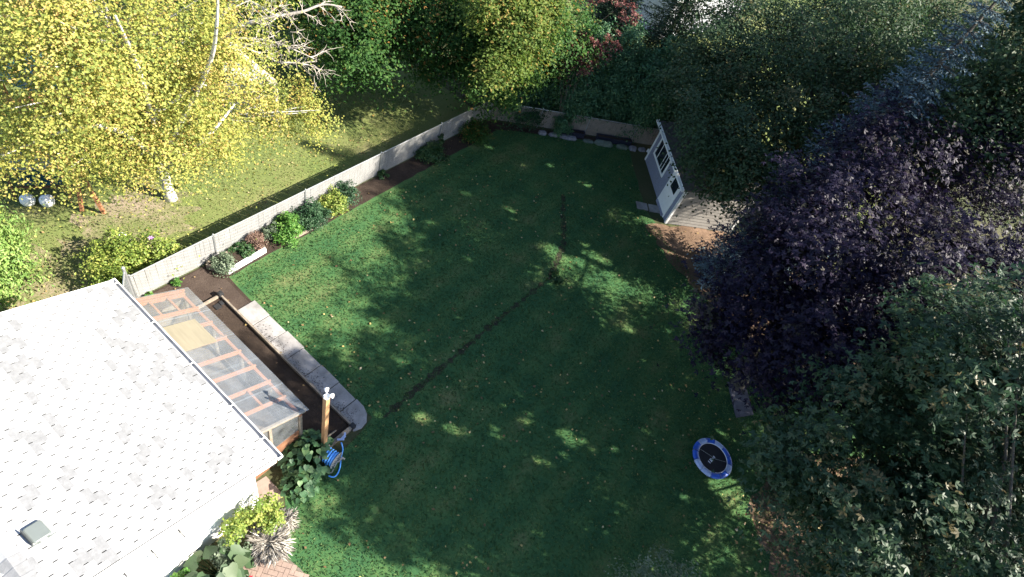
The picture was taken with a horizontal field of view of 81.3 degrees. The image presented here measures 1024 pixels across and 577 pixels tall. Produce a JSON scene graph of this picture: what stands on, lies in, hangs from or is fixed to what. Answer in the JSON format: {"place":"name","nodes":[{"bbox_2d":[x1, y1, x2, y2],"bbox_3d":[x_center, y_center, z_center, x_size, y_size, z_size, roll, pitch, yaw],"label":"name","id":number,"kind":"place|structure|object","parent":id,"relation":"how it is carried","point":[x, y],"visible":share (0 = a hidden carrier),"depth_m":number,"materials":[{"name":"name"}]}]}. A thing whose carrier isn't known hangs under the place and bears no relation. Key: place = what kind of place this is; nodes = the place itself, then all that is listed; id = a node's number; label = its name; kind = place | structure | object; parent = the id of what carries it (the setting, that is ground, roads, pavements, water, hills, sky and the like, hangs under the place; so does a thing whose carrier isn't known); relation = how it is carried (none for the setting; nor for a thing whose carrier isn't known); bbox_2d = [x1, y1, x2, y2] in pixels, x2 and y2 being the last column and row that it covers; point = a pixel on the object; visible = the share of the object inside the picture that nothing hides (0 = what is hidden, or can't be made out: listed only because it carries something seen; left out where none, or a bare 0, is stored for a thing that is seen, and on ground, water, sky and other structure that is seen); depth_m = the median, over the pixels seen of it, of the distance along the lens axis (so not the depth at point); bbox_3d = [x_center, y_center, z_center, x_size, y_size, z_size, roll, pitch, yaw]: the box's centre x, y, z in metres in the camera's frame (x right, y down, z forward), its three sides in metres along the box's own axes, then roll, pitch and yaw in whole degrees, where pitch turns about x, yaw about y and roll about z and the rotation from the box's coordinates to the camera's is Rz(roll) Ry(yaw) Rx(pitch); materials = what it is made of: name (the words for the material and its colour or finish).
{"place":"outdoors","nodes":[
{"label":"outdoors","id":0,"kind":"place"},
{"bbox_2d":[0,278,282,576],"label":"house","id":1,"kind":"structure","parent":0,"point":[132,444],"depth_m":11.78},
{"bbox_2d":[0,0,470,311],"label":"neighbour lawn","id":2,"kind":"structure","parent":0,"point":[438,107],"depth_m":22.35,"materials":[{"name":"green plant"}]},
{"bbox_2d":[19,193,35,206],"bbox_3d":[-14.627,-2.671,18.019,0.400,0.350,0.400,40,51,14],"label":"pouffe","id":3,"kind":"object","parent":2,"relation":"on","point":[28,201],"visible":0.86,"depth_m":17.90,"materials":[{"name":"fabric"}]},
{"bbox_2d":[0,144,71,199],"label":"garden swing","id":4,"kind":"object","parent":2,"relation":"on","point":[43,179],"visible":0.26,"depth_m":18.16,"materials":[{"name":"grey wood"}]},
{"bbox_2d":[0,55,71,146],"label":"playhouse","id":5,"kind":"object","parent":2,"relation":"on","point":[23,87],"visible":0.06,"depth_m":18.05,"materials":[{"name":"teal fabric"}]},
{"bbox_2d":[39,194,54,206],"bbox_3d":[-14.162,-2.671,18.177,0.400,0.350,0.400,40,51,14],"label":"pouffe","id":6,"kind":"object","parent":2,"relation":"on","point":[46,199],"visible":0.94,"depth_m":18.07,"materials":[{"name":"fabric"}]},
{"bbox_2d":[0,172,201,310],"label":"worn earth","id":7,"kind":"structure","parent":2,"relation":"on","point":[66,266],"depth_m":18.29,"materials":[{"name":"soil"}]},
{"bbox_2d":[0,201,65,310],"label":"bush","id":8,"kind":"object","parent":7,"relation":"on","point":[14,261],"visible":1,"depth_m":15.72,"materials":[{"name":"green plant"}]},
{"bbox_2d":[68,220,185,293],"bbox_3d":[-11.070,-0.966,17.242,2.415,1.356,3.138,40,51,14],"label":"golden bush","id":9,"kind":"object","parent":7,"relation":"on","point":[124,253],"visible":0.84,"depth_m":17.07,"materials":[{"name":"yellow plant"}]},
{"bbox_2d":[0,0,346,256],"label":"birch tree","id":10,"kind":"object","parent":7,"relation":"on","point":[82,53],"visible":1,"depth_m":13.81,"materials":[{"name":"yellow plant"}]},
{"bbox_2d":[71,148,130,213],"bbox_3d":[-12.866,-4.098,18.542,0.689,2.196,2.777,5,52,-15],"label":"wooden swing set","id":11,"kind":"object","parent":2,"relation":"on","point":[99,205],"visible":0.12,"depth_m":18.10,"materials":[{"name":"brown wood"}]},
{"bbox_2d":[0,2,418,308],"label":"yellow fallen leaves","id":12,"kind":"object","parent":2,"relation":"on","point":[199,170],"visible":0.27,"depth_m":20.62,"materials":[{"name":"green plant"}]},
{"bbox_2d":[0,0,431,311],"bbox_3d":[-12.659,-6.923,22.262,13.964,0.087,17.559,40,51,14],"label":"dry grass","id":13,"kind":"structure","parent":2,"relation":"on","point":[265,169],"depth_m":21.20,"materials":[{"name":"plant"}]},
{"bbox_2d":[156,0,317,57],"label":"maple tree","id":14,"kind":"object","parent":2,"relation":"on","point":[256,13],"visible":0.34,"depth_m":21.13,"materials":[{"name":"yellow plant"}]},
{"bbox_2d":[224,63,262,115],"bbox_3d":[-9.981,-7.445,22.336,1.240,1.950,0.840,13,50,-9],"label":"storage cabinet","id":15,"kind":"object","parent":2,"relation":"on","point":[241,85],"visible":0.06,"depth_m":21.80,"materials":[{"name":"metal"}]},
{"bbox_2d":[214,0,354,125],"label":"dead tree","id":16,"kind":"object","parent":2,"relation":"on","point":[273,16],"visible":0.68,"depth_m":18.12,"materials":[{"name":"wood"}]},
{"bbox_2d":[244,0,486,115],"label":"maple tree","id":17,"kind":"object","parent":2,"relation":"on","point":[376,23],"visible":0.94,"depth_m":21.56,"materials":[{"name":"green plant"}]},
{"bbox_2d":[243,555,308,576],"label":"brick path","id":18,"kind":"structure","parent":0,"point":[286,569],"depth_m":13.96,"materials":[{"name":"brick"}]},
{"bbox_2d":[238,300,366,431],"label":"garden path","id":19,"kind":"structure","parent":0,"point":[254,312],"depth_m":17.31,"materials":[{"name":"concrete"}]},
{"bbox_2d":[258,328,359,424],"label":"soil crumbs","id":20,"kind":"object","parent":19,"relation":"on","point":[307,373],"visible":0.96,"depth_m":17.14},
{"bbox_2d":[229,130,902,576],"bbox_3d":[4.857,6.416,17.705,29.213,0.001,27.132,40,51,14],"label":"lawn","id":21,"kind":"structure","parent":0,"point":[457,494],"depth_m":18.75,"materials":[{"name":"green plant"}]},
{"bbox_2d":[279,506,300,531],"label":"ornamental grass","id":22,"kind":"object","parent":21,"relation":"on","point":[289,514],"depth_m":14.55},
{"bbox_2d":[277,462,321,506],"bbox_3d":[-5.369,4.869,15.079,1.076,0.575,1.047,40,51,14],"label":"broadleaf bush","id":23,"kind":"object","parent":21,"relation":"on","point":[304,490],"visible":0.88,"depth_m":15.00,"materials":[{"name":"green plant"}]},
{"bbox_2d":[319,432,345,477],"bbox_3d":[-4.601,4.324,15.758,0.638,0.587,1.136,30,50,6],"label":"hose reel","id":24,"kind":"object","parent":21,"relation":"on","point":[335,456],"visible":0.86,"depth_m":15.55,"materials":[{"name":"blue plastic"}]},
{"bbox_2d":[383,195,566,417],"bbox_3d":[-0.053,0.281,20.882,1.781,0.001,12.498,32,50,7],"label":"soil seam","id":25,"kind":"object","parent":21,"relation":"on","point":[445,364],"visible":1,"depth_m":19.70,"materials":[{"name":"soil"}]},
{"bbox_2d":[264,140,820,576],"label":"fallen leaves","id":26,"kind":"object","parent":21,"relation":"on","point":[454,487],"visible":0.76,"depth_m":18.92,"materials":[{"name":"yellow plant"}]},
{"bbox_2d":[544,270,565,287],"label":"clover tuft","id":27,"kind":"object","parent":21,"relation":"on","point":[558,279],"visible":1,"depth_m":21.78,"materials":[{"name":"green plant"}]},
{"bbox_2d":[559,134,576,140],"bbox_3d":[2.599,-6.967,27.444,0.924,0.162,0.327,5,52,-15],"label":"edging stone","id":28,"kind":"object","parent":21,"relation":"on","point":[569,137],"visible":0.94,"depth_m":27.37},
{"bbox_2d":[583,139,593,143],"bbox_3d":[3.554,-6.858,27.726,0.556,0.100,0.254,5,52,-15],"label":"edging stone","id":29,"kind":"object","parent":21,"relation":"on","point":[588,141],"visible":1,"depth_m":27.67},
{"bbox_2d":[594,139,612,147],"bbox_3d":[4.292,-6.806,27.861,1.024,0.215,0.356,5,52,-15],"label":"edging stone","id":30,"kind":"object","parent":21,"relation":"on","point":[603,143],"visible":1,"depth_m":27.77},
{"bbox_2d":[616,144,627,149],"bbox_3d":[5.201,-6.687,28.122,0.610,0.149,0.325,5,52,-15],"label":"edging stone","id":31,"kind":"object","parent":21,"relation":"on","point":[622,146],"visible":1,"depth_m":28.05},
{"bbox_2d":[636,201,647,210],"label":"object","id":32,"kind":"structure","parent":21,"relation":"on","point":[641,205],"depth_m":25.83,"materials":[{"name":"stone"}]},
{"bbox_2d":[604,540,704,576],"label":"lilac bush","id":33,"kind":"object","parent":21,"relation":"on","point":[644,568],"visible":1,"depth_m":14.74,"materials":[{"name":"green plant"}]},
{"bbox_2d":[693,438,731,478],"bbox_3d":[6.272,5.384,18.820,1.334,0.300,1.334,24,49,1],"label":"trampoline","id":34,"kind":"object","parent":21,"relation":"on","point":[707,449],"visible":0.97,"depth_m":18.71,"materials":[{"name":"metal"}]},
{"bbox_2d":[727,382,753,417],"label":"stone slab","id":35,"kind":"structure","parent":21,"relation":"on","point":[739,404],"depth_m":20.62,"materials":[{"name":"stone"}]},
{"bbox_2d":[650,74,1023,458],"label":"purple maple","id":36,"kind":"object","parent":21,"relation":"on","point":[819,319],"visible":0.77,"depth_m":15.67,"materials":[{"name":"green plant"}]},
{"bbox_2d":[748,454,950,576],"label":"leaf strewn earth","id":37,"kind":"structure","parent":21,"relation":"on","point":[765,538],"depth_m":18.02,"materials":[{"name":"soil"}]},
{"bbox_2d":[732,490,818,576],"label":"leaf litter under maple","id":38,"kind":"object","parent":37,"relation":"on","point":[759,561],"visible":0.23,"depth_m":17.66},
{"bbox_2d":[770,464,830,531],"bbox_3d":[9.101,6.139,18.521,2.383,1.337,2.033,-13,58,-27],"label":"bush","id":39,"kind":"object","parent":37,"relation":"on","point":[796,498],"visible":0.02,"depth_m":18.24,"materials":[{"name":"green plant"}]},
{"bbox_2d":[834,270,1023,470],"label":"maple tree","id":40,"kind":"object","parent":37,"relation":"on","point":[1008,411],"visible":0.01,"depth_m":15.19,"materials":[{"name":"green plant"}]},
{"bbox_2d":[709,255,1023,576],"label":"maple tree","id":41,"kind":"object","parent":21,"relation":"on","point":[955,509],"visible":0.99,"depth_m":11.53,"materials":[{"name":"green plant"}]},
{"bbox_2d":[140,0,1023,574],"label":"ground","id":42,"kind":"structure","parent":0,"point":[274,474],"depth_m":26.81,"materials":[{"name":"soil"}]},
{"bbox_2d":[121,266,135,298],"bbox_3d":[-10.431,0.459,16.207,0.100,1.510,1.581,-6,55,-23],"label":"chain link fence","id":43,"kind":"object","parent":42,"relation":"on","point":[129,286],"visible":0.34,"depth_m":16.35,"materials":[{"name":"metal"}]},
{"bbox_2d":[170,567,197,576],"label":"yellow green plant","id":44,"kind":"object","parent":42,"relation":"on","point":[185,572],"visible":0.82,"depth_m":13.05,"materials":[{"name":"green plant"}]},
{"bbox_2d":[183,538,255,576],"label":"elephant ear","id":45,"kind":"object","parent":42,"relation":"on","point":[239,555],"visible":0.95,"depth_m":13.26},
{"bbox_2d":[135,289,306,479],"bbox_3d":[-7.470,2.257,15.111,4.830,2.547,1.775,40,51,14],"label":"greenhouse","id":46,"kind":"object","parent":42,"relation":"on","point":[258,411],"visible":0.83,"depth_m":15.48,"materials":[{"name":"brown"}]},
{"bbox_2d":[163,319,216,350],"bbox_3d":[-7.831,1.123,14.502,0.890,0.422,0.820,40,51,14],"label":"plywood board","id":47,"kind":"object","parent":46,"relation":"on","point":[189,335],"visible":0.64,"depth_m":14.48,"materials":[{"name":"wood"}]},
{"bbox_2d":[209,534,253,571],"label":"flower plant","id":48,"kind":"object","parent":42,"relation":"on","point":[220,559],"visible":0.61,"depth_m":13.32,"materials":[{"name":"green plant"}]},
{"bbox_2d":[218,491,286,546],"bbox_3d":[-5.987,5.399,13.782,1.465,1.569,0.892,-16,60,-29],"label":"bush","id":49,"kind":"object","parent":42,"relation":"on","point":[240,521],"visible":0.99,"depth_m":13.46,"materials":[{"name":"yellow plant"}]},
{"bbox_2d":[249,476,281,518],"bbox_3d":[-6.377,5.289,14.742,0.757,0.001,1.215,40,51,14],"label":"concrete pad","id":50,"kind":"object","parent":42,"relation":"on","point":[265,485],"visible":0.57,"depth_m":15.03,"materials":[{"name":"concrete"}]},
{"bbox_2d":[245,518,296,569],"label":"ornamental grass","id":51,"kind":"object","parent":42,"relation":"on","point":[269,547],"depth_m":13.95,"materials":[{"name":"plant"}]},
{"bbox_2d":[277,428,333,483],"bbox_3d":[-5.246,4.198,15.368,1.526,1.006,1.536,40,51,14],"label":"broadleaf bush","id":52,"kind":"object","parent":42,"relation":"on","point":[306,452],"visible":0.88,"depth_m":15.22,"materials":[{"name":"green plant"}]},
{"bbox_2d":[128,101,491,297],"bbox_3d":[-5.806,-3.989,21.557,0.061,1.145,15.810,40,51,14],"label":"wooden fence","id":53,"kind":"object","parent":42,"relation":"on","point":[159,274],"visible":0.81,"depth_m":19.49,"materials":[{"name":"wood"}]},
{"bbox_2d":[148,120,638,454],"bbox_3d":[-1.898,-2.597,22.533,7.108,0.001,21.700,40,51,14],"label":"soil bed","id":54,"kind":"object","parent":42,"relation":"on","point":[264,357],"visible":0.55,"depth_m":17.27,"materials":[{"name":"soil"}]},
{"bbox_2d":[142,267,249,314],"bbox_3d":[-9.450,0.483,17.500,1.970,0.001,2.603,40,51,14],"label":"dusty soil patch","id":55,"kind":"object","parent":54,"relation":"on","point":[203,285],"visible":0.67,"depth_m":17.94,"materials":[{"name":"soil"}]},
{"bbox_2d":[170,277,181,286],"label":"weed tuft","id":56,"kind":"object","parent":55,"relation":"on","point":[176,281],"visible":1,"depth_m":17.69,"materials":[{"name":"green plant"}]},
{"bbox_2d":[213,300,223,309],"bbox_3d":[-8.699,0.500,17.732,0.200,0.050,0.290,40,51,14],"label":"black tray","id":57,"kind":"object","parent":54,"relation":"on","point":[217,306],"visible":1,"depth_m":17.71,"materials":[{"name":"plastic"}]},
{"bbox_2d":[205,251,237,277],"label":"herb bush","id":58,"kind":"object","parent":54,"relation":"on","point":[226,262],"visible":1,"depth_m":18.25,"materials":[{"name":"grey plant"}]},
{"bbox_2d":[206,238,265,274],"bbox_3d":[-8.648,-0.975,18.807,0.668,0.220,1.807,40,51,14],"label":"raised bed","id":59,"kind":"object","parent":54,"relation":"on","point":[241,262],"visible":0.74,"depth_m":18.78,"materials":[{"name":"white paint"}]},
{"bbox_2d":[227,239,255,260],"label":"leafy plant","id":60,"kind":"object","parent":54,"relation":"on","point":[243,247],"visible":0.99,"depth_m":18.86,"materials":[{"name":"green plant"}]},
{"bbox_2d":[245,230,270,255],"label":"flowering shrub","id":61,"kind":"object","parent":54,"relation":"on","point":[258,236],"visible":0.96,"depth_m":19.07,"materials":[{"name":"pink plant"}]},
{"bbox_2d":[259,221,280,243],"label":"silver shrub","id":62,"kind":"object","parent":54,"relation":"on","point":[267,231],"visible":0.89,"depth_m":19.35,"materials":[{"name":"grey plant"}]},
{"bbox_2d":[191,290,355,446],"bbox_3d":[-6.873,2.242,16.874,5.960,0.205,1.140,40,51,14],"label":"bed edging","id":63,"kind":"object","parent":54,"relation":"on","point":[352,425],"visible":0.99,"depth_m":17.14,"materials":[{"name":"brown wood"}]},
{"bbox_2d":[268,211,305,248],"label":"round shrub","id":64,"kind":"object","parent":54,"relation":"on","point":[290,228],"visible":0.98,"depth_m":19.50,"materials":[{"name":"green plant"}]},
{"bbox_2d":[289,195,333,233],"bbox_3d":[-6.908,-2.613,20.286,1.595,0.883,1.589,40,51,14],"label":"dark shrub","id":65,"kind":"object","parent":54,"relation":"on","point":[314,211],"visible":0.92,"depth_m":20.16,"materials":[{"name":"green plant"}]},
{"bbox_2d":[321,388,333,446],"bbox_3d":[-4.582,3.315,14.800,0.250,3.244,0.266,6,51,-14],"label":"wooden post","id":66,"kind":"object","parent":54,"relation":"on","point":[325,414],"visible":0.9,"depth_m":14.30,"materials":[{"name":"brown wood"}]},
{"bbox_2d":[316,184,350,218],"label":"golden shrub","id":67,"kind":"object","parent":54,"relation":"on","point":[335,207],"visible":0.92,"depth_m":20.80,"materials":[{"name":"yellow plant"}]},
{"bbox_2d":[325,179,361,209],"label":"dark shrub","id":68,"kind":"object","parent":54,"relation":"on","point":[349,191],"visible":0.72,"depth_m":21.18,"materials":[{"name":"green plant"}]},
{"bbox_2d":[377,169,389,179],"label":"plant","id":69,"kind":"object","parent":54,"relation":"on","point":[380,172],"visible":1,"depth_m":22.62,"materials":[{"name":"green plant"}]},
{"bbox_2d":[412,140,445,168],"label":"leafy shrub","id":70,"kind":"object","parent":54,"relation":"on","point":[430,152],"visible":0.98,"depth_m":23.82,"materials":[{"name":"green plant"}]},
{"bbox_2d":[437,133,444,145],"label":"vine","id":71,"kind":"object","parent":54,"relation":"on","point":[441,136],"visible":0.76,"depth_m":24.46,"materials":[{"name":"green plant"}]},
{"bbox_2d":[453,117,492,148],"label":"sprawling shrub","id":72,"kind":"object","parent":54,"relation":"on","point":[471,132],"visible":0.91,"depth_m":25.28,"materials":[{"name":"green plant"}]},
{"bbox_2d":[538,130,546,135],"bbox_3d":[1.394,-7.104,27.142,0.430,0.160,0.282,5,52,-15],"label":"edging stone","id":73,"kind":"object","parent":54,"relation":"on","point":[542,132],"visible":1,"depth_m":27.09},
{"bbox_2d":[551,113,573,138],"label":"young conifer","id":74,"kind":"object","parent":54,"relation":"on","point":[559,129],"visible":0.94,"depth_m":26.95,"materials":[{"name":"green plant"}]},
{"bbox_2d":[562,129,584,138],"bbox_3d":[2.829,-7.183,27.626,1.095,0.265,0.275,5,52,-15],"label":"planter trough","id":75,"kind":"object","parent":54,"relation":"on","point":[579,133],"visible":0.57,"depth_m":27.60,"materials":[{"name":"black"}]},
{"bbox_2d":[595,133,632,145],"bbox_3d":[4.800,-7.009,28.163,1.795,0.265,0.275,5,52,-15],"label":"planter trough","id":76,"kind":"object","parent":54,"relation":"on","point":[615,139],"visible":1,"depth_m":28.08,"materials":[{"name":"black"}]},
{"bbox_2d":[393,0,611,139],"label":"maple tree","id":77,"kind":"object","parent":42,"relation":"on","point":[424,74],"visible":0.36,"depth_m":23.96,"materials":[{"name":"green plant"}]},
{"bbox_2d":[472,71,537,126],"bbox_3d":[-0.056,-9.812,25.973,3.536,4.474,3.684,40,51,14],"label":"cedar tree","id":78,"kind":"object","parent":42,"relation":"on","point":[518,96],"visible":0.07,"depth_m":26.26,"materials":[{"name":"green plant"}]},
{"bbox_2d":[436,0,575,122],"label":"maple tree","id":79,"kind":"object","parent":42,"relation":"on","point":[523,37],"visible":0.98,"depth_m":21.06,"materials":[{"name":"green plant"}]},
{"bbox_2d":[502,97,553,131],"bbox_3d":[0.777,-7.976,26.953,2.236,1.200,2.417,12,50,-10],"label":"corner bush","id":80,"kind":"object","parent":42,"relation":"on","point":[532,117],"visible":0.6,"depth_m":26.66,"materials":[{"name":"green plant"}]},
{"bbox_2d":[524,15,574,110],"bbox_3d":[1.607,-10.202,26.434,3.301,5.088,3.309,8,51,-13],"label":"cedar tree","id":81,"kind":"object","parent":42,"relation":"on","point":[544,102],"visible":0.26,"depth_m":26.61,"materials":[{"name":"green plant"}]},
{"bbox_2d":[490,102,659,144],"bbox_3d":[4.210,-7.467,27.803,10.760,1.055,0.061,5,52,-15],"label":"wooden fence","id":82,"kind":"object","parent":42,"relation":"on","point":[601,126],"visible":0.48,"depth_m":27.69,"materials":[{"name":"wood"}]},
{"bbox_2d":[537,16,617,131],"bbox_3d":[3.124,-9.740,26.507,3.436,5.216,3.655,40,51,14],"label":"cedar tree","id":83,"kind":"object","parent":42,"relation":"on","point":[581,101],"visible":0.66,"depth_m":26.34,"materials":[{"name":"green plant"}]},
{"bbox_2d":[552,29,622,111],"bbox_3d":[2.693,-8.969,25.916,2.247,4.934,2.681,40,51,14],"label":"red bush","id":84,"kind":"object","parent":42,"relation":"on","point":[601,47],"visible":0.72,"depth_m":24.79,"materials":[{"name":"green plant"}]},
{"bbox_2d":[563,0,641,39],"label":"red bush","id":85,"kind":"object","parent":42,"relation":"on","point":[635,13],"visible":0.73,"depth_m":25.22,"materials":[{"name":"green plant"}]},
{"bbox_2d":[586,6,653,130],"bbox_3d":[4.788,-9.885,26.932,3.522,5.590,3.653,40,51,14],"label":"cedar tree","id":86,"kind":"object","parent":42,"relation":"on","point":[615,91],"visible":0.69,"depth_m":26.64,"materials":[{"name":"green plant"}]},
{"bbox_2d":[628,145,636,151],"bbox_3d":[5.731,-6.662,28.264,0.409,0.178,0.322,5,52,-15],"label":"edging stone","id":87,"kind":"object","parent":42,"relation":"on","point":[632,148],"visible":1,"depth_m":28.21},
{"bbox_2d":[608,32,679,142],"bbox_3d":[6.153,-9.443,27.393,3.199,5.069,3.636,21,49,-2],"label":"cedar tree","id":88,"kind":"object","parent":42,"relation":"on","point":[639,100],"visible":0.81,"depth_m":26.89,"materials":[{"name":"green plant"}]},
{"bbox_2d":[648,204,659,212],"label":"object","id":89,"kind":"structure","parent":42,"relation":"on","point":[653,208],"depth_m":25.94,"materials":[{"name":"stone"}]},
{"bbox_2d":[645,119,760,230],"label":"garden shed","id":90,"kind":"structure","parent":42,"relation":"on","point":[669,209],"depth_m":25.55,"materials":[{"name":"grey paint"}]},
{"bbox_2d":[653,138,670,177],"bbox_3d":[6.663,-5.858,26.372,0.033,1.080,1.649,6,51,-14],"label":"window","id":91,"kind":"structure","parent":90,"relation":"in","point":[658,154],"depth_m":26.46,"materials":[{"name":"white glass"}]},
{"bbox_2d":[658,173,678,213],"bbox_3d":[6.731,-4.118,25.373,0.040,1.820,0.969,6,51,-14],"label":"door","id":92,"kind":"structure","parent":90,"relation":"in","point":[664,201],"depth_m":25.46,"materials":[{"name":"white paint"}]},
{"bbox_2d":[631,0,985,233],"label":"linden tree","id":93,"kind":"object","parent":42,"relation":"on","point":[742,61],"visible":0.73,"depth_m":21.42,"materials":[{"name":"green plant"}]},
{"bbox_2d":[875,0,1023,240],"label":"linden tree","id":94,"kind":"object","parent":42,"relation":"on","point":[975,29],"visible":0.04,"depth_m":23.45,"materials":[{"name":"green plant"}]},
{"bbox_2d":[645,223,866,385],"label":"bare earth","id":95,"kind":"structure","parent":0,"point":[680,242],"depth_m":24.99,"materials":[{"name":"brown soil"}]},
{"bbox_2d":[687,217,762,295],"bbox_3d":[9.015,-1.746,22.900,2.726,4.300,2.741,9,51,-12],"label":"blue spruce","id":96,"kind":"object","parent":95,"relation":"on","point":[704,266],"visible":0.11,"depth_m":23.87,"materials":[{"name":"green plant"}]},
{"bbox_2d":[698,0,1014,310],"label":"blue spruce","id":97,"kind":"object","parent":95,"relation":"on","point":[938,62],"visible":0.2,"depth_m":16.69,"materials":[{"name":"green plant"}]},
{"bbox_2d":[849,0,1023,268],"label":"ash tree","id":98,"kind":"object","parent":95,"relation":"on","point":[1001,91],"visible":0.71,"depth_m":16.93,"materials":[{"name":"green plant"}]},
{"bbox_2d":[557,0,962,227],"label":"back lawn","id":99,"kind":"structure","parent":0,"point":[860,218],"depth_m":36.51,"materials":[{"name":"green plant"}]},
{"bbox_2d":[567,0,651,82],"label":"spruce tree","id":100,"kind":"object","parent":99,"relation":"on","point":[609,8],"visible":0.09,"depth_m":27.85,"materials":[{"name":"green plant"}]},
{"bbox_2d":[611,0,710,126],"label":"spruce tree","id":101,"kind":"object","parent":99,"relation":"on","point":[656,37],"visible":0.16,"depth_m":27.45,"materials":[{"name":"green plant"}]},
{"bbox_2d":[638,31,709,130],"bbox_3d":[7.818,-9.598,28.195,3.177,4.919,3.744,13,50,-9],"label":"cedar tree","id":102,"kind":"object","parent":99,"relation":"on","point":[671,109],"visible":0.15,"depth_m":27.70,"materials":[{"name":"green plant"}]},
{"bbox_2d":[626,0,739,34],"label":"outbuilding","id":103,"kind":"structure","parent":99,"relation":"on","point":[657,2],"depth_m":36.08,"materials":[{"name":"white paint"}]},
{"bbox_2d":[656,52,737,126],"bbox_3d":[9.347,-9.271,28.101,3.525,5.464,3.705,27,49,3],"label":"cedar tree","id":104,"kind":"object","parent":99,"relation":"on","point":[710,96],"visible":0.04,"depth_m":27.50,"materials":[{"name":"green plant"}]},
{"bbox_2d":[758,0,1003,117],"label":"linden tree","id":105,"kind":"object","parent":99,"relation":"on","point":[934,6],"visible":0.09,"depth_m":26.46,"materials":[{"name":"green plant"}]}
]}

